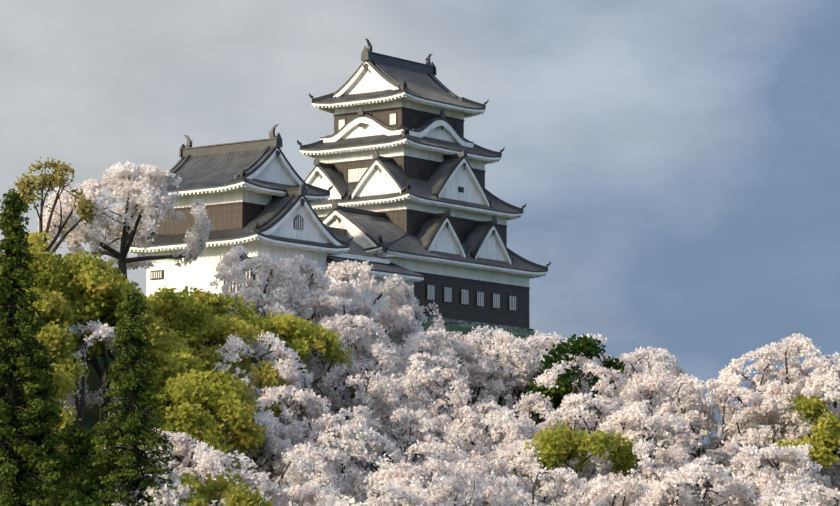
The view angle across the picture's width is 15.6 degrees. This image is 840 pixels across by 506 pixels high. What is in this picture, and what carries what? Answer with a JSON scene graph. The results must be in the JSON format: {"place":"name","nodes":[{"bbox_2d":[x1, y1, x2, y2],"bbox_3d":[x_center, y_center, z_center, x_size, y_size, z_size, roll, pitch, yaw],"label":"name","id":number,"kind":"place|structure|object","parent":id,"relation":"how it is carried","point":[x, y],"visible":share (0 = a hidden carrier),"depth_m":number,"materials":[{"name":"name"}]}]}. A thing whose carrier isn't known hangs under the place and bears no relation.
{"place":"outdoors","nodes":[
{"label":"outdoors","id":0,"kind":"place"},
{"bbox_2d":[0,0,839,458],"label":"sky","id":1,"kind":"structure","parent":0,"point":[674,165],"materials":[{"name":"blue"}]},
{"bbox_2d":[21,315,837,505],"bbox_3d":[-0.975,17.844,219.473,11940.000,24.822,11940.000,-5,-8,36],"label":"hill","id":2,"kind":"structure","parent":0,"point":[93,384],"depth_m":181.66,"materials":[{"name":"green plant"}]},
{"bbox_2d":[0,189,74,505],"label":"conifer tree","id":3,"kind":"object","parent":2,"relation":"on","point":[14,355],"visible":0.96,"depth_m":145.60,"materials":[{"name":"green plant"}]},
{"bbox_2d":[0,283,80,362],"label":"green tree","id":4,"kind":"object","parent":2,"relation":"on","point":[60,311],"visible":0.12,"depth_m":169.36,"materials":[{"name":"green plant"}]},
{"bbox_2d":[1,340,82,505],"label":"conifer tree","id":5,"kind":"object","parent":2,"relation":"on","point":[52,420],"visible":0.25,"depth_m":146.05,"materials":[{"name":"green plant"}]},
{"bbox_2d":[0,231,94,325],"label":"green tree","id":6,"kind":"object","parent":2,"relation":"on","point":[60,281],"visible":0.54,"depth_m":172.07,"materials":[{"name":"green plant"}]},
{"bbox_2d":[16,483,80,505],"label":"green tree","id":7,"kind":"object","parent":2,"relation":"on","point":[55,499],"visible":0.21,"depth_m":144.90,"materials":[{"name":"green plant"}]},
{"bbox_2d":[18,362,81,445],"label":"green tree","id":8,"kind":"object","parent":2,"relation":"on","point":[66,385],"visible":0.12,"depth_m":159.44,"materials":[{"name":"green plant"}]},
{"bbox_2d":[6,157,97,263],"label":"olive tree","id":9,"kind":"object","parent":2,"relation":"on","point":[27,188],"visible":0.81,"depth_m":182.53,"materials":[{"name":"green plant"}]},
{"bbox_2d":[1,291,107,433],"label":"green tree","id":10,"kind":"object","parent":2,"relation":"on","point":[53,341],"visible":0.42,"depth_m":166.47,"materials":[{"name":"green plant"}]},
{"bbox_2d":[31,441,121,505],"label":"green tree","id":11,"kind":"object","parent":2,"relation":"on","point":[61,448],"visible":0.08,"depth_m":147.17,"materials":[{"name":"green plant"}]},
{"bbox_2d":[58,416,101,503],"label":"conifer tree","id":12,"kind":"object","parent":2,"relation":"on","point":[78,437],"visible":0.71,"depth_m":146.49,"materials":[{"name":"green plant"}]},
{"bbox_2d":[28,320,137,433],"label":"cherry tree","id":13,"kind":"object","parent":2,"relation":"on","point":[102,331],"visible":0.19,"depth_m":170.66,"materials":[{"name":"white plant"}]},
{"bbox_2d":[46,476,120,505],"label":"dark green tree","id":14,"kind":"object","parent":2,"relation":"on","point":[83,501],"visible":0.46,"depth_m":145.41,"materials":[{"name":"green plant"}]},
{"bbox_2d":[25,250,151,420],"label":"green tree","id":15,"kind":"object","parent":2,"relation":"on","point":[94,275],"visible":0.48,"depth_m":172.74,"materials":[{"name":"green plant"}]},
{"bbox_2d":[67,286,176,433],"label":"green tree","id":16,"kind":"object","parent":2,"relation":"on","point":[96,303],"visible":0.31,"depth_m":173.60,"materials":[{"name":"green plant"}]},
{"bbox_2d":[38,160,212,280],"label":"cherry tree","id":17,"kind":"object","parent":2,"relation":"on","point":[152,198],"visible":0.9,"depth_m":188.20,"materials":[{"name":"white plant"}]},
{"bbox_2d":[86,289,175,505],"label":"conifer tree","id":18,"kind":"object","parent":2,"relation":"on","point":[129,433],"visible":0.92,"depth_m":146.50,"materials":[{"name":"green plant"}]},
{"bbox_2d":[88,470,196,505],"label":"cherry tree","id":19,"kind":"object","parent":2,"relation":"on","point":[182,494],"visible":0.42,"depth_m":145.32,"materials":[{"name":"white plant"}]},
{"bbox_2d":[73,287,215,428],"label":"green tree","id":20,"kind":"object","parent":2,"relation":"on","point":[179,309],"visible":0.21,"depth_m":177.51,"materials":[{"name":"green plant"}]},
{"bbox_2d":[108,331,212,464],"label":"green tree","id":21,"kind":"object","parent":2,"relation":"on","point":[174,356],"visible":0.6,"depth_m":173.59,"materials":[{"name":"green plant"}]},
{"bbox_2d":[138,428,217,505],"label":"cherry tree","id":22,"kind":"object","parent":2,"relation":"on","point":[181,441],"visible":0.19,"depth_m":159.00,"materials":[{"name":"white plant"}]},
{"bbox_2d":[109,379,266,480],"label":"green tree","id":23,"kind":"object","parent":2,"relation":"on","point":[245,432],"visible":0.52,"depth_m":167.74,"materials":[{"name":"green plant"}]},
{"bbox_2d":[146,285,229,319],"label":"green tree","id":24,"kind":"object","parent":2,"relation":"on","point":[214,302],"visible":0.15,"depth_m":182.96,"materials":[{"name":"green plant"}]},
{"bbox_2d":[148,369,264,462],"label":"green tree","id":25,"kind":"object","parent":2,"relation":"on","point":[220,381],"visible":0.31,"depth_m":169.78,"materials":[{"name":"green plant"}]},
{"bbox_2d":[157,306,261,397],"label":"green tree","id":26,"kind":"object","parent":2,"relation":"on","point":[219,331],"visible":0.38,"depth_m":178.53,"materials":[{"name":"green plant"}]},
{"bbox_2d":[155,468,272,505],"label":"green tree","id":27,"kind":"object","parent":2,"relation":"on","point":[224,488],"visible":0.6,"depth_m":147.26,"materials":[{"name":"green plant"}]},
{"bbox_2d":[159,343,291,416],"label":"green tree","id":28,"kind":"object","parent":2,"relation":"on","point":[269,377],"visible":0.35,"depth_m":176.24,"materials":[{"name":"green plant"}]},
{"bbox_2d":[190,291,263,321],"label":"green tree","id":29,"kind":"object","parent":2,"relation":"on","point":[242,310],"visible":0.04,"depth_m":185.20,"materials":[{"name":"green plant"}]},
{"bbox_2d":[175,446,281,505],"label":"cherry tree","id":30,"kind":"object","parent":2,"relation":"on","point":[207,464],"visible":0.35,"depth_m":156.47,"materials":[{"name":"white plant"}]},
{"bbox_2d":[169,408,293,492],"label":"cherry tree","id":31,"kind":"object","parent":2,"relation":"on","point":[270,422],"visible":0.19,"depth_m":170.11,"materials":[{"name":"white plant"}]},
{"bbox_2d":[169,331,305,401],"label":"cherry tree","id":32,"kind":"object","parent":2,"relation":"on","point":[233,344],"visible":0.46,"depth_m":177.35,"materials":[{"name":"white plant"}]},
{"bbox_2d":[204,266,295,318],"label":"cherry tree","id":33,"kind":"object","parent":2,"relation":"on","point":[247,291],"visible":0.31,"depth_m":190.31,"materials":[{"name":"white plant"}]},
{"bbox_2d":[223,313,290,370],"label":"green tree","id":34,"kind":"object","parent":2,"relation":"on","point":[260,324],"visible":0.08,"depth_m":183.23,"materials":[{"name":"green plant"}]},
{"bbox_2d":[198,363,321,474],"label":"cherry tree","id":35,"kind":"object","parent":2,"relation":"on","point":[286,374],"visible":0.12,"depth_m":176.15,"materials":[{"name":"white plant"}]},
{"bbox_2d":[228,291,294,396],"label":"cherry tree","id":36,"kind":"object","parent":2,"relation":"on","point":[272,309],"visible":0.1,"depth_m":189.84,"materials":[{"name":"white plant"}]},
{"bbox_2d":[204,449,321,505],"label":"cherry tree","id":37,"kind":"object","parent":2,"relation":"on","point":[296,467],"visible":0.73,"depth_m":158.66,"materials":[{"name":"white plant"}]},
{"bbox_2d":[209,244,331,329],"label":"cherry tree","id":38,"kind":"object","parent":2,"relation":"on","point":[264,265],"visible":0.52,"depth_m":192.50,"materials":[{"name":"white plant"}]},
{"bbox_2d":[126,124,423,317],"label":"castle turret","id":39,"kind":"object","parent":2,"relation":"on","point":[257,196],"visible":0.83,"depth_m":206.68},
{"bbox_2d":[222,384,341,486],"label":"cherry tree","id":40,"kind":"object","parent":2,"relation":"on","point":[269,396],"visible":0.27,"depth_m":174.74,"materials":[{"name":"white plant"}]},
{"bbox_2d":[255,312,352,437],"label":"green tree","id":41,"kind":"object","parent":2,"relation":"on","point":[295,337],"visible":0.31,"depth_m":185.54,"materials":[{"name":"green plant"}]},
{"bbox_2d":[273,478,351,505],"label":"cherry tree","id":42,"kind":"object","parent":2,"relation":"on","point":[327,491],"visible":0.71,"depth_m":156.70,"materials":[{"name":"white plant"}]},
{"bbox_2d":[256,369,376,479],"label":"cherry tree","id":43,"kind":"object","parent":2,"relation":"on","point":[306,379],"visible":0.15,"depth_m":177.07,"materials":[{"name":"white plant"}]},
{"bbox_2d":[264,442,371,505],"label":"cherry tree","id":44,"kind":"object","parent":2,"relation":"on","point":[325,473],"visible":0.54,"depth_m":168.12,"materials":[{"name":"white plant"}]},
{"bbox_2d":[259,259,376,354],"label":"cherry tree","id":45,"kind":"object","parent":2,"relation":"on","point":[350,289],"visible":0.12,"depth_m":200.32,"materials":[{"name":"white plant"}]},
{"bbox_2d":[287,293,381,395],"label":"cherry tree","id":46,"kind":"object","parent":2,"relation":"on","point":[333,307],"visible":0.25,"depth_m":191.13,"materials":[{"name":"white plant"}]},
{"bbox_2d":[292,314,405,439],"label":"cherry tree","id":47,"kind":"object","parent":2,"relation":"on","point":[386,360],"visible":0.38,"depth_m":188.16,"materials":[{"name":"white plant"}]},
{"bbox_2d":[310,277,389,376],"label":"cherry tree","id":48,"kind":"object","parent":2,"relation":"on","point":[367,310],"visible":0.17,"depth_m":198.89,"materials":[{"name":"white plant"}]},
{"bbox_2d":[297,413,407,505],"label":"cherry tree","id":49,"kind":"object","parent":2,"relation":"on","point":[347,433],"visible":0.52,"depth_m":171.37,"materials":[{"name":"white plant"}]},
{"bbox_2d":[307,430,407,483],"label":"cherry tree","id":50,"kind":"object","parent":2,"relation":"on","point":[380,443],"visible":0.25,"depth_m":174.87,"materials":[{"name":"white plant"}]},
{"bbox_2d":[312,260,419,340],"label":"cherry tree","id":51,"kind":"object","parent":2,"relation":"on","point":[394,289],"visible":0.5,"depth_m":201.10,"materials":[{"name":"white plant"}]},
{"bbox_2d":[315,358,425,466],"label":"cherry tree","id":52,"kind":"object","parent":2,"relation":"on","point":[367,396],"visible":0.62,"depth_m":184.80,"materials":[{"name":"white plant"}]},
{"bbox_2d":[320,478,425,505],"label":"cherry tree","id":53,"kind":"object","parent":2,"relation":"on","point":[394,490],"visible":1,"depth_m":146.33,"materials":[{"name":"white plant"}]},
{"bbox_2d":[333,326,419,419],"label":"cherry tree","id":54,"kind":"object","parent":2,"relation":"on","point":[347,393],"visible":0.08,"depth_m":194.04,"materials":[{"name":"white plant"}]},
{"bbox_2d":[259,306,536,335],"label":"stone wall","id":55,"kind":"structure","parent":2,"relation":"on","point":[515,330],"depth_m":226.02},
{"bbox_2d":[352,295,445,352],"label":"cherry tree","id":56,"kind":"object","parent":2,"relation":"on","point":[404,319],"visible":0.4,"depth_m":200.43,"materials":[{"name":"white plant"}]},
{"bbox_2d":[345,407,466,484],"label":"cherry tree","id":57,"kind":"object","parent":2,"relation":"on","point":[421,419],"visible":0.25,"depth_m":179.55,"materials":[{"name":"white plant"}]},
{"bbox_2d":[395,485,440,505],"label":"cherry tree","id":58,"kind":"object","parent":2,"relation":"on","point":[418,491],"visible":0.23,"depth_m":162.07,"materials":[{"name":"white plant"}]},
{"bbox_2d":[356,440,482,505],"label":"cherry tree","id":59,"kind":"object","parent":2,"relation":"on","point":[412,474],"visible":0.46,"depth_m":167.20,"materials":[{"name":"white plant"}]},
{"bbox_2d":[353,351,489,462],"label":"cherry tree","id":60,"kind":"object","parent":2,"relation":"on","point":[420,361],"visible":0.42,"depth_m":185.42,"materials":[{"name":"white plant"}]},
{"bbox_2d":[297,39,550,328],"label":"castle keep","id":61,"kind":"structure","parent":2,"relation":"on","point":[400,161],"depth_m":226.37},
{"bbox_2d":[380,327,470,431],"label":"cherry tree","id":62,"kind":"object","parent":2,"relation":"on","point":[420,342],"visible":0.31,"depth_m":194.77,"materials":[{"name":"white plant"}]},
{"bbox_2d":[393,322,479,436],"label":"cherry tree","id":63,"kind":"object","parent":2,"relation":"on","point":[410,337],"visible":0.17,"depth_m":198.14,"materials":[{"name":"white plant"}]},
{"bbox_2d":[397,405,501,483],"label":"cherry tree","id":64,"kind":"object","parent":2,"relation":"on","point":[474,433],"visible":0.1,"depth_m":183.02,"materials":[{"name":"white plant"}]},
{"bbox_2d":[401,377,503,457],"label":"cherry tree","id":65,"kind":"object","parent":2,"relation":"on","point":[423,398],"visible":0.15,"depth_m":191.10,"materials":[{"name":"white plant"}]},
{"bbox_2d":[426,331,481,404],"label":"cherry tree","id":66,"kind":"object","parent":2,"relation":"on","point":[467,358],"visible":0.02,"depth_m":201.47,"materials":[{"name":"white plant"}]},
{"bbox_2d":[406,467,532,505],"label":"cherry tree","id":67,"kind":"object","parent":2,"relation":"on","point":[452,490],"visible":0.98,"depth_m":158.98,"materials":[{"name":"white plant"}]},
{"bbox_2d":[422,454,527,505],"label":"cherry tree","id":68,"kind":"object","parent":2,"relation":"on","point":[500,467],"visible":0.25,"depth_m":175.68,"materials":[{"name":"white plant"}]},
{"bbox_2d":[432,326,520,412],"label":"cherry tree","id":69,"kind":"object","parent":2,"relation":"on","point":[484,369],"visible":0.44,"depth_m":198.92,"materials":[{"name":"white plant"}]},
{"bbox_2d":[447,325,533,427],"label":"cherry tree","id":70,"kind":"object","parent":2,"relation":"on","point":[485,328],"visible":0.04,"depth_m":204.13,"materials":[{"name":"white plant"}]},
{"bbox_2d":[438,400,548,495],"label":"cherry tree","id":71,"kind":"object","parent":2,"relation":"on","point":[507,430],"visible":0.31,"depth_m":183.46,"materials":[{"name":"white plant"}]},
{"bbox_2d":[468,476,537,505],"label":"cherry tree","id":72,"kind":"object","parent":2,"relation":"on","point":[488,494],"visible":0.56,"depth_m":167.34,"materials":[{"name":"white plant"}]},
{"bbox_2d":[463,330,549,413],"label":"cherry tree","id":73,"kind":"object","parent":2,"relation":"on","point":[526,367],"visible":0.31,"depth_m":199.44,"materials":[{"name":"white plant"}]},
{"bbox_2d":[484,439,562,503],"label":"cherry tree","id":74,"kind":"object","parent":2,"relation":"on","point":[524,459],"visible":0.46,"depth_m":178.57,"materials":[{"name":"white plant"}]},
{"bbox_2d":[498,330,562,399],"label":"cherry tree","id":75,"kind":"object","parent":2,"relation":"on","point":[548,346],"visible":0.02,"depth_m":203.66,"materials":[{"name":"white plant"}]},
{"bbox_2d":[484,360,582,423],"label":"cherry tree","id":76,"kind":"object","parent":2,"relation":"on","point":[498,388],"visible":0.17,"depth_m":198.21,"materials":[{"name":"white plant"}]},
{"bbox_2d":[489,392,579,498],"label":"cherry tree","id":77,"kind":"object","parent":2,"relation":"on","point":[537,405],"visible":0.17,"depth_m":191.05,"materials":[{"name":"white plant"}]},
{"bbox_2d":[504,467,588,505],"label":"cherry tree","id":78,"kind":"object","parent":2,"relation":"on","point":[564,477],"visible":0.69,"depth_m":169.98,"materials":[{"name":"white plant"}]},
{"bbox_2d":[500,333,600,425],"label":"cherry tree","id":79,"kind":"object","parent":2,"relation":"on","point":[536,342],"visible":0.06,"depth_m":202.82,"materials":[{"name":"white plant"}]},
{"bbox_2d":[511,360,628,478],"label":"cherry tree","id":80,"kind":"object","parent":2,"relation":"on","point":[613,374],"visible":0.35,"depth_m":191.32,"materials":[{"name":"white plant"}]},
{"bbox_2d":[507,418,641,496],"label":"green tree","id":81,"kind":"object","parent":2,"relation":"on","point":[558,446],"visible":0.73,"depth_m":179.71,"materials":[{"name":"green plant"}]},
{"bbox_2d":[526,334,625,426],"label":"dark green tree","id":82,"kind":"object","parent":2,"relation":"on","point":[587,347],"visible":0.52,"depth_m":198.05,"materials":[{"name":"green plant"}]},
{"bbox_2d":[534,457,633,505],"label":"cherry tree","id":83,"kind":"object","parent":2,"relation":"on","point":[612,478],"visible":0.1,"depth_m":181.00,"materials":[{"name":"white plant"}]},
{"bbox_2d":[535,392,637,478],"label":"cherry tree","id":84,"kind":"object","parent":2,"relation":"on","point":[575,402],"visible":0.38,"depth_m":187.77,"materials":[{"name":"white plant"}]},
{"bbox_2d":[564,333,642,432],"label":"cherry tree","id":85,"kind":"object","parent":2,"relation":"on","point":[628,373],"visible":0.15,"depth_m":202.47,"materials":[{"name":"white plant"}]},
{"bbox_2d":[565,474,653,505],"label":"cherry tree","id":86,"kind":"object","parent":2,"relation":"on","point":[597,486],"visible":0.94,"depth_m":173.64,"materials":[{"name":"white plant"}]},
{"bbox_2d":[588,354,659,436],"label":"cherry tree","id":87,"kind":"object","parent":2,"relation":"on","point":[638,363],"visible":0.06,"depth_m":206.11,"materials":[{"name":"white plant"}]},
{"bbox_2d":[581,345,686,441],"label":"cherry tree","id":88,"kind":"object","parent":2,"relation":"on","point":[665,359],"visible":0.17,"depth_m":200.69,"materials":[{"name":"white plant"}]},
{"bbox_2d":[589,438,694,505],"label":"cherry tree","id":89,"kind":"object","parent":2,"relation":"on","point":[673,454],"visible":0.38,"depth_m":180.63,"materials":[{"name":"white plant"}]},
{"bbox_2d":[595,399,699,483],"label":"cherry tree","id":90,"kind":"object","parent":2,"relation":"on","point":[665,427],"visible":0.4,"depth_m":184.09,"materials":[{"name":"white plant"}]},
{"bbox_2d":[612,480,694,505],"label":"cherry tree","id":91,"kind":"object","parent":2,"relation":"on","point":[644,489],"visible":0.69,"depth_m":174.52,"materials":[{"name":"white plant"}]},
{"bbox_2d":[613,349,696,459],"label":"cherry tree","id":92,"kind":"object","parent":2,"relation":"on","point":[626,360],"visible":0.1,"depth_m":201.91,"materials":[{"name":"white plant"}]},
{"bbox_2d":[614,365,715,448],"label":"cherry tree","id":93,"kind":"object","parent":2,"relation":"on","point":[634,390],"visible":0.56,"depth_m":193.37,"materials":[{"name":"white plant"}]},
{"bbox_2d":[634,455,735,505],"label":"cherry tree","id":94,"kind":"object","parent":2,"relation":"on","point":[717,483],"visible":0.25,"depth_m":179.38,"materials":[{"name":"white plant"}]},
{"bbox_2d":[648,375,741,490],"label":"cherry tree","id":95,"kind":"object","parent":2,"relation":"on","point":[696,383],"visible":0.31,"depth_m":192.14,"materials":[{"name":"white plant"}]},
{"bbox_2d":[645,461,760,505],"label":"cherry tree","id":96,"kind":"object","parent":2,"relation":"on","point":[745,492],"visible":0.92,"depth_m":174.31,"materials":[{"name":"white plant"}]},
{"bbox_2d":[677,385,770,468],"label":"cherry tree","id":97,"kind":"object","parent":2,"relation":"on","point":[748,395],"visible":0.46,"depth_m":190.96,"materials":[{"name":"white plant"}]},
{"bbox_2d":[682,443,775,502],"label":"cherry tree","id":98,"kind":"object","parent":2,"relation":"on","point":[736,463],"visible":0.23,"depth_m":183.01,"materials":[{"name":"white plant"}]},
{"bbox_2d":[712,466,804,505],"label":"cherry tree","id":99,"kind":"object","parent":2,"relation":"on","point":[773,489],"visible":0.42,"depth_m":178.25,"materials":[{"name":"white plant"}]},
{"bbox_2d":[717,394,815,479],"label":"cherry tree","id":100,"kind":"object","parent":2,"relation":"on","point":[768,409],"visible":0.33,"depth_m":188.56,"materials":[{"name":"white plant"}]},
{"bbox_2d":[723,443,815,505],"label":"cherry tree","id":101,"kind":"object","parent":2,"relation":"on","point":[799,463],"visible":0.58,"depth_m":180.48,"materials":[{"name":"white plant"}]},
{"bbox_2d":[716,348,824,445],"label":"cherry tree","id":102,"kind":"object","parent":2,"relation":"on","point":[729,376],"visible":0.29,"depth_m":193.12,"materials":[{"name":"white plant"}]},
{"bbox_2d":[747,333,839,472],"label":"cherry tree","id":103,"kind":"object","parent":2,"relation":"on","point":[803,346],"visible":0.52,"depth_m":191.61,"materials":[{"name":"white plant"}]},
{"bbox_2d":[755,481,839,505],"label":"cherry tree","id":104,"kind":"object","parent":2,"relation":"on","point":[806,492],"visible":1,"depth_m":173.80,"materials":[{"name":"white plant"}]},
{"bbox_2d":[773,395,839,475],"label":"green tree","id":105,"kind":"object","parent":2,"relation":"on","point":[826,435],"visible":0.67,"depth_m":186.18,"materials":[{"name":"green plant"}]},
{"bbox_2d":[780,440,839,505],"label":"cherry tree","id":106,"kind":"object","parent":2,"relation":"on","point":[830,478],"visible":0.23,"depth_m":185.06,"materials":[{"name":"white plant"}]},
{"bbox_2d":[782,364,839,470],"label":"cherry tree","id":107,"kind":"object","parent":2,"relation":"on","point":[830,380],"visible":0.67,"depth_m":189.03,"materials":[{"name":"white plant"}]},
{"bbox_2d":[789,352,839,490],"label":"cherry tree","id":108,"kind":"object","parent":2,"relation":"on","point":[806,372],"visible":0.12,"depth_m":192.13,"materials":[{"name":"white plant"}]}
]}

